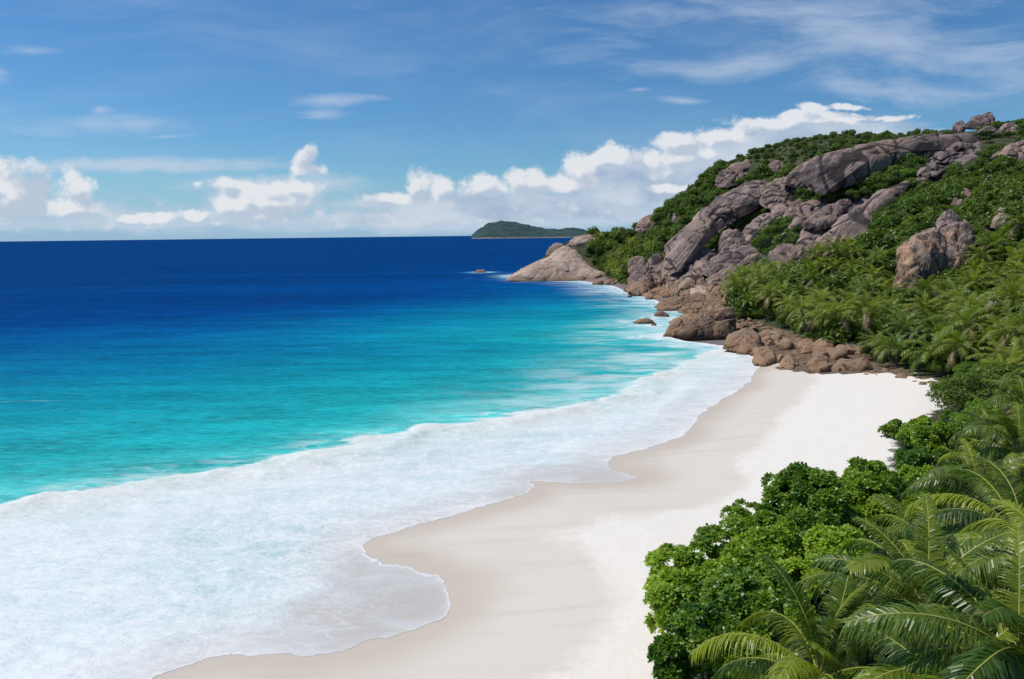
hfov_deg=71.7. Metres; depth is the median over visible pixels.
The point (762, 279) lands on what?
coconut palm
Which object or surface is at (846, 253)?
coconut palm
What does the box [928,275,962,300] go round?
coconut palm
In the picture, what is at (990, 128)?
boulder
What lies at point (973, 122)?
boulder
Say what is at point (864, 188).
broadleaf shrub
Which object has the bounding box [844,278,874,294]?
coconut palm
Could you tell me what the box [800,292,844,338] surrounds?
coconut palm
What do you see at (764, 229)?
broadleaf shrub
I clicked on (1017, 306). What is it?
coconut palm
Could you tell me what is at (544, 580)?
beach
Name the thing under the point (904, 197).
broadleaf shrub
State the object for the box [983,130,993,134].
broadleaf shrub
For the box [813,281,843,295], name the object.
coconut palm
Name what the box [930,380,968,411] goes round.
broadleaf tree
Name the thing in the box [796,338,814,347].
shore rock
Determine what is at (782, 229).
broadleaf shrub
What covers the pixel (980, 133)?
broadleaf shrub
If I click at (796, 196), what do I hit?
broadleaf shrub
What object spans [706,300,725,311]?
boulder
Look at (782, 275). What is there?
coconut palm
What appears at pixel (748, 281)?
coconut palm
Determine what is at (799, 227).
broadleaf shrub
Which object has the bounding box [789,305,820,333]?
coconut palm
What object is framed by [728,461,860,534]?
glossy leaf tree
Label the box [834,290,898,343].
coconut palm
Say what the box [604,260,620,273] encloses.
coconut palm
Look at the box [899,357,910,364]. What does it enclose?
broadleaf tree
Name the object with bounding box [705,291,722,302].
boulder
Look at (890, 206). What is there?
broadleaf shrub
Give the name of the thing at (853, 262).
coconut palm
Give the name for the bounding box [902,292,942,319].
coconut palm
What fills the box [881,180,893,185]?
broadleaf shrub
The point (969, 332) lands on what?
coconut palm
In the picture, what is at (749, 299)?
coconut palm
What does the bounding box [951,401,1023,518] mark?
coconut palm
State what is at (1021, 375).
broadleaf tree
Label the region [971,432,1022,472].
coconut palm
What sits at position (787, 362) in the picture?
boulder
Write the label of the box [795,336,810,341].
shore rock
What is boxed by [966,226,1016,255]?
coconut palm
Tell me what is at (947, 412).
glossy leaf tree
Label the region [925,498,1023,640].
coconut palm
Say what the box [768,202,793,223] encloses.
boulder
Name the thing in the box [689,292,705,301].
boulder
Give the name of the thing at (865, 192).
broadleaf shrub
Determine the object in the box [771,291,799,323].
coconut palm
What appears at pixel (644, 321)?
sea rock
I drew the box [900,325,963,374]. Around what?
coconut palm
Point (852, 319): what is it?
coconut palm
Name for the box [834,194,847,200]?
broadleaf shrub
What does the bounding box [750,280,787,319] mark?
coconut palm
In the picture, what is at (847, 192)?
broadleaf shrub
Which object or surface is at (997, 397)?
coconut palm
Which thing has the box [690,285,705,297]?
boulder
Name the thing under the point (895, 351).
coconut palm
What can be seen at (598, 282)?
sea rock
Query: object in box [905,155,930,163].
broadleaf shrub
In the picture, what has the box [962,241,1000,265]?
coconut palm
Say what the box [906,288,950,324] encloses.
coconut palm
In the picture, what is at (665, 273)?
boulder
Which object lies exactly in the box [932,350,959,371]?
broadleaf tree
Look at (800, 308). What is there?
coconut palm
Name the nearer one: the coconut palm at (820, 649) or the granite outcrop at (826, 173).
the coconut palm at (820, 649)
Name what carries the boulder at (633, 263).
on the hillside
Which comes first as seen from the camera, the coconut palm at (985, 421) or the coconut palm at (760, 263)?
the coconut palm at (985, 421)
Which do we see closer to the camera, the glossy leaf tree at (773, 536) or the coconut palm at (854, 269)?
the glossy leaf tree at (773, 536)
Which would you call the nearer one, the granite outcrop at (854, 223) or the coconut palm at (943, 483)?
the coconut palm at (943, 483)
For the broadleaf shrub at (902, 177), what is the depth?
229.23 m
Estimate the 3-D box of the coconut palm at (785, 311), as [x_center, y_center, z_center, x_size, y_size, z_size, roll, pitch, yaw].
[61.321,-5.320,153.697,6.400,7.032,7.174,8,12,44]
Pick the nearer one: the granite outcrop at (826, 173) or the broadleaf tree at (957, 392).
the broadleaf tree at (957, 392)
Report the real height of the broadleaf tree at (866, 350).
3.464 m
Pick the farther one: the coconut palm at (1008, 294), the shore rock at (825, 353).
the shore rock at (825, 353)
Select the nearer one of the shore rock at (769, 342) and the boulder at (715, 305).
the shore rock at (769, 342)
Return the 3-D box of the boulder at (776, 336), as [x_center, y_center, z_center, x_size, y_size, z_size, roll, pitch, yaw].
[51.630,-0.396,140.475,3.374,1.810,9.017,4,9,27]
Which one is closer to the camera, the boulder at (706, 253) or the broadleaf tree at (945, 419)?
the broadleaf tree at (945, 419)
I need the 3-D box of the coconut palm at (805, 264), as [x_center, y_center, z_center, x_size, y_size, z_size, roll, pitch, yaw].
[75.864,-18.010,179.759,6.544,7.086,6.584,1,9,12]
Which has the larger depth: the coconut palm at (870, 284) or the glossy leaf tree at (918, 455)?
the coconut palm at (870, 284)
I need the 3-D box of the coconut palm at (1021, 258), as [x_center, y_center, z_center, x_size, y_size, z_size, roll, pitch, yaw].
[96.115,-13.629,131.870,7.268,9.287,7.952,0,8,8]
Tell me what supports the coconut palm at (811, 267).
on the hillside
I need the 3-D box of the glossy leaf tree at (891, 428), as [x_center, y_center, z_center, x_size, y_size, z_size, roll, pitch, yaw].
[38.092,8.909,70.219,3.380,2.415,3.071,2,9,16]
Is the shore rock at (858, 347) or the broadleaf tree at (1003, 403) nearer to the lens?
the broadleaf tree at (1003, 403)
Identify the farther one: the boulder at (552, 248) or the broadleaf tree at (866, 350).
the boulder at (552, 248)
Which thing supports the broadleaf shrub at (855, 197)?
on the hillside
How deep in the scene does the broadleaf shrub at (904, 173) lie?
229.71 m
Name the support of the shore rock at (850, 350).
on the beach
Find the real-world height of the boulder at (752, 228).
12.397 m
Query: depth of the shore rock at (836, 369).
107.01 m
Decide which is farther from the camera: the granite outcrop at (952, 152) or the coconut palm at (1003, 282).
the granite outcrop at (952, 152)
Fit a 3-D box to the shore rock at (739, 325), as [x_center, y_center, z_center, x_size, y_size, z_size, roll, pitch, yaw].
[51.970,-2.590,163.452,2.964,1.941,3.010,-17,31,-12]
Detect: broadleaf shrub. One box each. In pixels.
[758,240,770,247]
[762,226,773,233]
[764,236,773,243]
[767,224,782,232]
[769,219,779,225]
[777,215,791,221]
[777,233,788,240]
[778,224,789,232]
[781,236,796,243]
[791,194,801,198]
[794,223,803,230]
[796,188,808,194]
[804,193,813,198]
[807,190,815,196]
[818,195,827,201]
[827,193,845,202]
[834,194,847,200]
[836,191,853,198]
[844,189,859,199]
[851,194,860,202]
[859,186,868,197]
[861,189,872,198]
[869,184,880,189]
[872,215,889,227]
[881,176,897,187]
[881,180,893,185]
[885,202,899,209]
[887,164,905,170]
[887,171,900,184]
[891,196,901,202]
[895,155,905,163]
[896,174,907,182]
[899,160,917,167]
[899,168,916,176]
[899,196,914,200]
[902,167,916,176]
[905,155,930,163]
[908,180,922,188]
[974,130,985,139]
[980,135,992,142]
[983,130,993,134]
[1001,131,1010,136]
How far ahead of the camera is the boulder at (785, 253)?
220.73 m
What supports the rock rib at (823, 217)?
on the hillside
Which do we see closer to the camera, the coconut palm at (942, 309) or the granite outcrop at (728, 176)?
the coconut palm at (942, 309)
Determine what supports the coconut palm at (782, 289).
on the hillside
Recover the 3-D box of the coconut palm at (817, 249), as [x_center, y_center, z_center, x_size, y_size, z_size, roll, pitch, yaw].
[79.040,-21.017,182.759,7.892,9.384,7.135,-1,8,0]
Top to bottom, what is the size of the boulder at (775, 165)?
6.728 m
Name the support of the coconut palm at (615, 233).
on the hillside
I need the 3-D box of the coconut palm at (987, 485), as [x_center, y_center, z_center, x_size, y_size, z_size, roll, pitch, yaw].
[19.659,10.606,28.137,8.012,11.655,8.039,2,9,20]
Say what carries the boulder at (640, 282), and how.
on the hillside
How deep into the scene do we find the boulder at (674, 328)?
152.71 m
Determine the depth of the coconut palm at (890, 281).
151.63 m
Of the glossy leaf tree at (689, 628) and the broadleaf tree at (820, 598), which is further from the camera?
the broadleaf tree at (820, 598)
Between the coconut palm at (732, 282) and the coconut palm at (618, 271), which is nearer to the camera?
the coconut palm at (732, 282)
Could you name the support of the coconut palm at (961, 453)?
on the hillside
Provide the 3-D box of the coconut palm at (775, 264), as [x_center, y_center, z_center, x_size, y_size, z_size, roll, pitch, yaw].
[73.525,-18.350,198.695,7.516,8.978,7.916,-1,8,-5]
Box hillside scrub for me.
[564,117,1023,358]
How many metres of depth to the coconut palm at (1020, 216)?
146.55 m
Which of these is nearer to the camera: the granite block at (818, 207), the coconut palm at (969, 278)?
the coconut palm at (969, 278)
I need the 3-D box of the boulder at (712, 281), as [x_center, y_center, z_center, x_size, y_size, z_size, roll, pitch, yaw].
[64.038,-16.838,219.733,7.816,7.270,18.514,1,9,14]
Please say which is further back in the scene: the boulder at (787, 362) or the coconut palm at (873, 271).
the coconut palm at (873, 271)
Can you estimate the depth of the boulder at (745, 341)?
131.52 m
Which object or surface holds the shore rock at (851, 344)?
on the hillside
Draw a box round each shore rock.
[595,273,602,277]
[736,323,743,330]
[740,322,749,326]
[760,332,772,336]
[761,337,774,342]
[766,340,775,345]
[775,340,794,349]
[775,354,786,362]
[778,339,797,346]
[792,351,805,356]
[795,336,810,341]
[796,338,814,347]
[800,346,812,353]
[814,351,830,358]
[818,363,829,371]
[826,348,847,360]
[831,362,845,370]
[831,367,840,371]
[835,344,856,354]
[839,341,855,346]
[841,360,872,370]
[853,345,863,353]
[896,373,906,377]
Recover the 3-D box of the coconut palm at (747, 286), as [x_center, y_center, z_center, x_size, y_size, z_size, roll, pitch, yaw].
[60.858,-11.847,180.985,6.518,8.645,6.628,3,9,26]
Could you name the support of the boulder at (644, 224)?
on the hillside
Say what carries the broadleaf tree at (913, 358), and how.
on the hillside
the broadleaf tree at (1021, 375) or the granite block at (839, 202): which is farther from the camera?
the granite block at (839, 202)
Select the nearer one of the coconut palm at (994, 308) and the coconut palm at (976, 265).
the coconut palm at (994, 308)
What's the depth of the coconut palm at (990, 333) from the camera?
91.45 m
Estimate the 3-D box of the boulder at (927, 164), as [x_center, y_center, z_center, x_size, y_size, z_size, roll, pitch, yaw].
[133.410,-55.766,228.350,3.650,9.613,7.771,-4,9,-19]
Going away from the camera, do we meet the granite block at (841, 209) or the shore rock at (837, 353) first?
the shore rock at (837, 353)
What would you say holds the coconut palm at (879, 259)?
on the hillside
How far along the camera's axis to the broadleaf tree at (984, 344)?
100.26 m
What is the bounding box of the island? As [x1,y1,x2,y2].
[472,220,587,238]
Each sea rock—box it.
[475,269,485,272]
[592,280,603,284]
[604,278,616,284]
[633,318,654,323]
[654,311,668,316]
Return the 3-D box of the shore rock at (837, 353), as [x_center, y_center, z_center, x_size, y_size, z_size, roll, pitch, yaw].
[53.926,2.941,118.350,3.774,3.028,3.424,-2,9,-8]
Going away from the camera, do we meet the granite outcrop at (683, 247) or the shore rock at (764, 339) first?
the shore rock at (764, 339)
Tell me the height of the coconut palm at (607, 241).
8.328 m
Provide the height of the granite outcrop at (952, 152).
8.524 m
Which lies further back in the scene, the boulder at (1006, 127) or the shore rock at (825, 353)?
the boulder at (1006, 127)
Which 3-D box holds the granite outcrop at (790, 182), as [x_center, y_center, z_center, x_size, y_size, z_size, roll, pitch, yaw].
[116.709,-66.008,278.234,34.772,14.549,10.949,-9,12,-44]
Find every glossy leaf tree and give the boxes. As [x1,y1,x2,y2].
[642,543,759,633]
[646,601,776,678]
[685,563,822,676]
[688,505,805,602]
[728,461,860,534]
[770,522,897,622]
[841,456,952,546]
[877,418,904,438]
[893,445,967,470]
[895,414,957,451]
[898,464,967,507]
[938,409,955,420]
[939,353,978,371]
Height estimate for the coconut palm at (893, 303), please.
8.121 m
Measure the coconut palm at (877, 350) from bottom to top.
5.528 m
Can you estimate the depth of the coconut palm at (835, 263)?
171.62 m
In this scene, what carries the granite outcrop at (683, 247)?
on the hillside
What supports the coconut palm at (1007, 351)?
on the hillside
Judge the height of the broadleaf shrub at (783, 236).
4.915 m
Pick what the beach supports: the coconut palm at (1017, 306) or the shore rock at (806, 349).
the shore rock at (806, 349)
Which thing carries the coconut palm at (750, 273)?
on the hillside
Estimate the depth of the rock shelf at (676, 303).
205.71 m
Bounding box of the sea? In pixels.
[0,236,759,678]
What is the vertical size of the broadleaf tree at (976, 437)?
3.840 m
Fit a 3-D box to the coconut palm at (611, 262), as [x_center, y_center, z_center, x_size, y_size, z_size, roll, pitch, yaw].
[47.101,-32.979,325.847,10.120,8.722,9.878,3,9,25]
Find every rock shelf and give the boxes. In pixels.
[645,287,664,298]
[654,295,697,310]
[669,313,698,323]
[678,302,707,313]
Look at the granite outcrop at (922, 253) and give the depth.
142.27 m
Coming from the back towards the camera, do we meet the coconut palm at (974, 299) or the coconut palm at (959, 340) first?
the coconut palm at (974, 299)
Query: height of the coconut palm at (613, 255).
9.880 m
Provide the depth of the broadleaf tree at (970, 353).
96.06 m
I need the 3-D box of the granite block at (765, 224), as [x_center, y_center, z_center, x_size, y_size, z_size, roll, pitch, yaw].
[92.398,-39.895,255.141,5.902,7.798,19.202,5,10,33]
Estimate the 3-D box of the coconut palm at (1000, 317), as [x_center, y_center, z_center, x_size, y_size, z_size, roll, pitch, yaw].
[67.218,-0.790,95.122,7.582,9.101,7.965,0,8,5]
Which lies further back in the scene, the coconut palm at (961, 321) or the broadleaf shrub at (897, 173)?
the broadleaf shrub at (897, 173)
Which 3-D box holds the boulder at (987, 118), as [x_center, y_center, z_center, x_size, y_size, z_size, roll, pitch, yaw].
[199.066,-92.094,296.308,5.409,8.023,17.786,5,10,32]
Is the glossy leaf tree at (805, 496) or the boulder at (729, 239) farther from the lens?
the boulder at (729, 239)
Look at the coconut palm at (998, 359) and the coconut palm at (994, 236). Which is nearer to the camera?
the coconut palm at (998, 359)
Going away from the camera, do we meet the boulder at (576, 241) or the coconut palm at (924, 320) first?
the coconut palm at (924, 320)
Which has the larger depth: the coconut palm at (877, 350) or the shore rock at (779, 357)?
the shore rock at (779, 357)
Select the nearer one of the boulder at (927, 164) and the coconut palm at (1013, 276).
the coconut palm at (1013, 276)
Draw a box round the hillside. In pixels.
[540,127,1023,678]
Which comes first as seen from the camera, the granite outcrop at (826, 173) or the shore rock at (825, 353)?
the shore rock at (825, 353)
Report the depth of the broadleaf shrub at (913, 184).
219.76 m
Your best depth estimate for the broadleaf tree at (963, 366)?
91.58 m
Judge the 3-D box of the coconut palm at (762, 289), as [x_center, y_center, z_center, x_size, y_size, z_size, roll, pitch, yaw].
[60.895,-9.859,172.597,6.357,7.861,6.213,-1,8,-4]
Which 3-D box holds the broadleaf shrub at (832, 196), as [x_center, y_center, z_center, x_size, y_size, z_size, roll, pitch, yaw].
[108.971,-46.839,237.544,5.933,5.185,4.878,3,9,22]
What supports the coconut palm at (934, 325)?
on the hillside
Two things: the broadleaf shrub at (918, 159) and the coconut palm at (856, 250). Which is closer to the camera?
the coconut palm at (856, 250)
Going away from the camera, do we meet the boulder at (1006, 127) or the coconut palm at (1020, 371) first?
the coconut palm at (1020, 371)
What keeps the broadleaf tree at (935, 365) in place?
on the hillside
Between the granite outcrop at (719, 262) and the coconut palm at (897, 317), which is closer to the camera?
the coconut palm at (897, 317)
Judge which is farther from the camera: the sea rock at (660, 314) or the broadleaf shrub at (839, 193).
the broadleaf shrub at (839, 193)
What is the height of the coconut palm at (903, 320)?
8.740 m
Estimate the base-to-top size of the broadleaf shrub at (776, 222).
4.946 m
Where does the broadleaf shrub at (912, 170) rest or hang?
on the hillside
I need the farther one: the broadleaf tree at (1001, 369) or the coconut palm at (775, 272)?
the coconut palm at (775, 272)
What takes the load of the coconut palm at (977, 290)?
on the hillside
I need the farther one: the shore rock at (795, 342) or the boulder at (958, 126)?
the boulder at (958, 126)
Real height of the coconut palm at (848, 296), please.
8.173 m
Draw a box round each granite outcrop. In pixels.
[507,246,604,281]
[663,180,768,270]
[702,245,765,279]
[715,159,750,187]
[759,177,803,209]
[782,158,812,187]
[789,132,979,194]
[830,181,909,240]
[892,227,946,289]
[929,142,976,162]
[938,220,975,272]
[989,140,1023,159]
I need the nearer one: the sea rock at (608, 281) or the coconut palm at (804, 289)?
the coconut palm at (804, 289)
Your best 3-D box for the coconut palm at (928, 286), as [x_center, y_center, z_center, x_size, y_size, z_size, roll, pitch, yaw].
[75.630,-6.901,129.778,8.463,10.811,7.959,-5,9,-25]
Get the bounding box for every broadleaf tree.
[815,580,832,600]
[832,661,853,678]
[861,343,886,358]
[895,486,906,502]
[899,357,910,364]
[908,346,932,365]
[908,354,939,370]
[925,371,1005,412]
[926,359,951,376]
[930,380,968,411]
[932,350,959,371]
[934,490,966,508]
[935,454,965,465]
[941,413,954,426]
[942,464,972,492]
[946,399,1019,440]
[951,372,965,378]
[952,360,980,374]
[952,432,986,447]
[958,348,985,364]
[967,359,1018,392]
[974,336,1003,348]
[983,342,1012,356]
[986,397,1021,408]
[1014,372,1023,383]
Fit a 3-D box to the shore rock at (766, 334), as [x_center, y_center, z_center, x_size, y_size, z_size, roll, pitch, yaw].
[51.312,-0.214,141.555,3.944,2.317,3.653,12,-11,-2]
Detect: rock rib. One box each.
[790,199,823,233]
[801,200,856,230]
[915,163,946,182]
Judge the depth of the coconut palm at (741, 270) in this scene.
198.60 m
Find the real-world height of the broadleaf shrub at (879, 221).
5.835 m
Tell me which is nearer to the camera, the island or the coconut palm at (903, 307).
the coconut palm at (903, 307)
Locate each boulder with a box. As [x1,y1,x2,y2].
[546,243,564,256]
[566,234,594,247]
[627,256,647,273]
[627,265,653,295]
[634,214,652,232]
[646,253,663,287]
[660,260,672,281]
[663,318,684,339]
[665,271,683,296]
[672,212,678,222]
[674,259,708,296]
[678,307,736,340]
[681,247,715,274]
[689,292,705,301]
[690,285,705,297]
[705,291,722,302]
[706,273,729,295]
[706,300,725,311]
[718,229,744,252]
[722,328,761,354]
[743,212,770,244]
[752,346,776,366]
[765,331,781,340]
[766,243,799,264]
[768,160,783,173]
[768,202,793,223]
[779,355,795,369]
[795,228,823,260]
[808,354,828,372]
[812,338,835,355]
[813,229,847,249]
[914,152,935,168]
[936,209,959,229]
[950,188,971,206]
[951,120,964,132]
[964,115,981,129]
[977,125,996,136]
[980,112,994,125]
[990,207,1010,228]
[995,123,1019,136]
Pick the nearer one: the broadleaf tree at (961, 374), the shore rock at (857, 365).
the broadleaf tree at (961, 374)
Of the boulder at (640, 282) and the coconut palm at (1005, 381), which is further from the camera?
the boulder at (640, 282)
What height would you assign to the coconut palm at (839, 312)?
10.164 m
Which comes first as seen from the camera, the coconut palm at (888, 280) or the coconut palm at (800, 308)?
the coconut palm at (800, 308)
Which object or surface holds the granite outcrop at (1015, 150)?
on the hillside
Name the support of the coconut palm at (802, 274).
on the hillside
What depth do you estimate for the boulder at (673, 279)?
236.15 m
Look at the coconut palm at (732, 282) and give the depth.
183.69 m
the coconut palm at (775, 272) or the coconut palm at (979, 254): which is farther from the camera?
the coconut palm at (775, 272)
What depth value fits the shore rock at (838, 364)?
108.41 m
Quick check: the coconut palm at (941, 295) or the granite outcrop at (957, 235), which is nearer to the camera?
the coconut palm at (941, 295)
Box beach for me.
[152,350,949,678]
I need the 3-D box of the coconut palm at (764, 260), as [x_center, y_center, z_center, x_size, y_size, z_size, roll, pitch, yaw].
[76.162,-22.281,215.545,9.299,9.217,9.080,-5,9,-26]
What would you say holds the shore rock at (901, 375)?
on the beach
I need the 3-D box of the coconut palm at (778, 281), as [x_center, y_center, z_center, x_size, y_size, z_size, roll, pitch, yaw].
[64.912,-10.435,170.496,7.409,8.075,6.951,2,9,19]
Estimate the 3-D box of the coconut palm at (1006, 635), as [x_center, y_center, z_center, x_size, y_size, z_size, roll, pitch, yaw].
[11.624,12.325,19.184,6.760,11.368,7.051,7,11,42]
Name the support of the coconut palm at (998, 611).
on the hillside
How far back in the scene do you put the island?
4583.19 m
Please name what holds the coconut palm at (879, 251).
on the hillside
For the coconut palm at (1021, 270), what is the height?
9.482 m
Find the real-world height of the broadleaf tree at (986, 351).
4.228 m
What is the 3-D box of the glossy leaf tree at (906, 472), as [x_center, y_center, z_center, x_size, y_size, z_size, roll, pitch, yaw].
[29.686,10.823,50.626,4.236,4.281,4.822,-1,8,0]
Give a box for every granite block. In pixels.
[732,260,749,272]
[745,253,759,261]
[760,220,768,234]
[781,199,802,225]
[808,200,833,217]
[831,198,851,209]
[832,197,850,215]
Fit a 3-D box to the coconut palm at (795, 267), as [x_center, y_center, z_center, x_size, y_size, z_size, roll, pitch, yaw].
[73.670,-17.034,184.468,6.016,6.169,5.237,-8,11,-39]
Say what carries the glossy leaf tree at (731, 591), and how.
on the hillside
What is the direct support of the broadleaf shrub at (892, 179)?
on the hillside
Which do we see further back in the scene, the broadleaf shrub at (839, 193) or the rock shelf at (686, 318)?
the broadleaf shrub at (839, 193)
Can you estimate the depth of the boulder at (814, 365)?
110.79 m
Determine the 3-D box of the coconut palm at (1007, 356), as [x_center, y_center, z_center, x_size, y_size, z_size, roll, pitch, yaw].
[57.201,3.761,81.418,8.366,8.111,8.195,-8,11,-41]
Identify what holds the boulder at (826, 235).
on the hillside
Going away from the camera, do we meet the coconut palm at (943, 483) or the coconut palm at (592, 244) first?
the coconut palm at (943, 483)
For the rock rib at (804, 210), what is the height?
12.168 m
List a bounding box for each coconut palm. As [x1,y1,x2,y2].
[586,238,599,254]
[592,231,606,239]
[600,238,613,250]
[604,259,621,270]
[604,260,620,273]
[607,250,620,260]
[609,228,623,239]
[609,265,625,277]
[612,247,628,258]
[617,244,630,256]
[646,243,654,251]
[689,553,895,678]
[718,269,751,294]
[724,262,751,282]
[738,273,759,288]
[738,277,759,293]
[739,267,760,278]
[741,293,760,316]
[744,265,777,302]
[747,251,779,266]
[747,259,769,270]
[748,263,772,284]
[749,283,768,305]
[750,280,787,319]
[762,258,782,275]
[764,263,786,283]
[767,270,798,288]
[768,281,798,307]
[769,279,794,288]
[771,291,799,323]
[777,292,821,331]
[778,301,798,327]
[785,491,1023,678]
[786,263,800,269]
[789,279,817,296]
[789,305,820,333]
[793,268,821,290]
[796,260,826,276]
[798,255,819,270]
[798,267,826,285]
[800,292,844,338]
[803,240,830,260]
[803,284,834,298]
[803,286,842,310]
[813,253,834,277]
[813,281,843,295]
[813,296,863,339]
[815,235,848,264]
[821,256,846,276]
[828,572,1023,678]
[833,288,873,309]
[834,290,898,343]
[835,237,858,255]
[835,311,861,329]
[837,521,1023,678]
[838,247,853,260]
[839,254,862,267]
[840,261,869,278]
[841,268,870,287]
[844,242,869,260]
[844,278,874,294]
[849,274,887,296]
[855,327,891,356]
[857,493,1005,602]
[859,264,890,281]
[860,331,901,362]
[864,251,888,274]
[867,245,884,259]
[868,327,925,365]
[869,288,900,306]
[870,298,911,322]
[872,284,911,296]
[873,278,894,287]
[879,275,895,284]
[879,306,923,345]
[880,311,919,334]
[883,310,920,337]
[887,302,913,319]
[899,272,951,301]
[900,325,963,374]
[900,438,1023,572]
[901,306,953,344]
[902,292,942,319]
[902,456,1023,661]
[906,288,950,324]
[910,314,955,349]
[913,312,953,337]
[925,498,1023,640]
[926,301,999,349]
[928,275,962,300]
[930,279,984,314]
[931,297,956,315]
[931,325,991,370]
[935,294,984,320]
[936,438,1023,491]
[943,277,987,298]
[943,290,1001,322]
[944,268,995,293]
[948,393,1023,466]
[950,305,1004,349]
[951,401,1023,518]
[952,294,991,319]
[953,322,996,346]
[958,285,998,304]
[959,258,994,277]
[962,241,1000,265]
[964,367,1023,405]
[965,335,1023,370]
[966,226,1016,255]
[971,314,1022,351]
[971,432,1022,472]
[973,294,1015,320]
[973,353,1023,371]
[974,312,1009,341]
[975,373,1023,429]
[976,262,1012,289]
[979,270,1023,314]
[980,299,1023,338]
[980,336,1023,366]
[984,366,1023,392]
[985,279,1023,300]
[987,272,1023,291]
[990,241,1023,261]
[994,206,1023,238]
[994,303,1023,351]
[1003,247,1023,264]
[1005,261,1023,284]
[1006,241,1023,269]
[1008,292,1023,324]
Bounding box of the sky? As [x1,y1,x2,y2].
[0,0,1023,241]
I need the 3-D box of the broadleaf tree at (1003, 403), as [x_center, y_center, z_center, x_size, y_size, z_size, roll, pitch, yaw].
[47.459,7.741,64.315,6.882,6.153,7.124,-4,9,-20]
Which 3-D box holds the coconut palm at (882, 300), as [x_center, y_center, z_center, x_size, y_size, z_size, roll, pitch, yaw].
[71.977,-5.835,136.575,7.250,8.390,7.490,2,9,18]
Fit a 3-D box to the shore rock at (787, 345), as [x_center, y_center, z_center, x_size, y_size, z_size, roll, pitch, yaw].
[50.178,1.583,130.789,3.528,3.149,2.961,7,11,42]
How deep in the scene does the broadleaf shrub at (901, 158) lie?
238.30 m
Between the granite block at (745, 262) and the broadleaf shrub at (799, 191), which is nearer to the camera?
the granite block at (745, 262)
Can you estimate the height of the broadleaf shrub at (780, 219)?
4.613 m
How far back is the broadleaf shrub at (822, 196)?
245.30 m
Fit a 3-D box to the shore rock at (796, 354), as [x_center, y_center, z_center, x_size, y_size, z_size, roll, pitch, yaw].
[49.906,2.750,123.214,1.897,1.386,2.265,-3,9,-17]
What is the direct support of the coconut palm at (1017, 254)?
on the hillside
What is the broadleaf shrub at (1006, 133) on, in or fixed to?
on the hillside
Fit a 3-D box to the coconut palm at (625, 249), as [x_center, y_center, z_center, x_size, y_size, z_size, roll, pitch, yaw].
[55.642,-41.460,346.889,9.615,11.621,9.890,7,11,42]
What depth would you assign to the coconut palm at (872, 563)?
22.40 m
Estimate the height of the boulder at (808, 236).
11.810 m
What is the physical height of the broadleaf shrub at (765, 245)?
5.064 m
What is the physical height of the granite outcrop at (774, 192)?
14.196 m
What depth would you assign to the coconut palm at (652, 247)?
315.22 m
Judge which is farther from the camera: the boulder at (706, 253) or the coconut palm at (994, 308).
the boulder at (706, 253)
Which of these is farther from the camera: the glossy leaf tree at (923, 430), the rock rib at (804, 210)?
the rock rib at (804, 210)
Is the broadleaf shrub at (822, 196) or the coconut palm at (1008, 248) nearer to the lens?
the coconut palm at (1008, 248)
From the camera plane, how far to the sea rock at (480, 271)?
422.29 m
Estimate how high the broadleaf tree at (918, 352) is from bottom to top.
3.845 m
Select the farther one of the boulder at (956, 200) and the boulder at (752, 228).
the boulder at (752, 228)
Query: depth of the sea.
86.17 m
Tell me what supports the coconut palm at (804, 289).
on the hillside
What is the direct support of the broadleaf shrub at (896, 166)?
on the hillside
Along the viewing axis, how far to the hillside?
224.74 m
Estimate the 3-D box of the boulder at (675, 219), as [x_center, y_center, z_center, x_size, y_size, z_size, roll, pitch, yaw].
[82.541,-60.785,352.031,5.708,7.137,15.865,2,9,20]
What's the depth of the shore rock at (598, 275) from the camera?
333.71 m
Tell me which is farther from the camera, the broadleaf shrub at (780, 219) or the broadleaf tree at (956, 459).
the broadleaf shrub at (780, 219)
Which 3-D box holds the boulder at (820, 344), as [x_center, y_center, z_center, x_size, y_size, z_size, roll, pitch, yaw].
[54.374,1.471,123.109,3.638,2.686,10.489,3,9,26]
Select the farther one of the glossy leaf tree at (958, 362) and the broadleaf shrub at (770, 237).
the broadleaf shrub at (770, 237)
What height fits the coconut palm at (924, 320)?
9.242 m
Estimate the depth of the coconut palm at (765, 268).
190.44 m
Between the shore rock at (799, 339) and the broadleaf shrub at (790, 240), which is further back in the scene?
the broadleaf shrub at (790, 240)
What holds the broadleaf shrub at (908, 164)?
on the hillside
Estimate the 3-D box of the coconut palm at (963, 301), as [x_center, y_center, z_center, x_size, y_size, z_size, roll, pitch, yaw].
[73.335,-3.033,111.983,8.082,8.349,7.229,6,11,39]
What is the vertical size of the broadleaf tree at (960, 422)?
5.771 m
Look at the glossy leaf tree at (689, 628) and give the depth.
29.85 m
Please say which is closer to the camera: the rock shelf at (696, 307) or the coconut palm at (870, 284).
the coconut palm at (870, 284)
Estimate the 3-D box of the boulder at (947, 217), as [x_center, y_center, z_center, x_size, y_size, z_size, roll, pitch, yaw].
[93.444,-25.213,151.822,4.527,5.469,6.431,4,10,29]
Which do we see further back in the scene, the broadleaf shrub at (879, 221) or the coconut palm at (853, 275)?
the broadleaf shrub at (879, 221)
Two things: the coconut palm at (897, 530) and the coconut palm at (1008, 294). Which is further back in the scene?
the coconut palm at (1008, 294)
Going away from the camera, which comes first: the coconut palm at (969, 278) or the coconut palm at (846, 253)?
the coconut palm at (969, 278)
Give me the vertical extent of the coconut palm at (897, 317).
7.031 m
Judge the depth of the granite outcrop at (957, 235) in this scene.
143.85 m
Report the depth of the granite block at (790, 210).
250.24 m

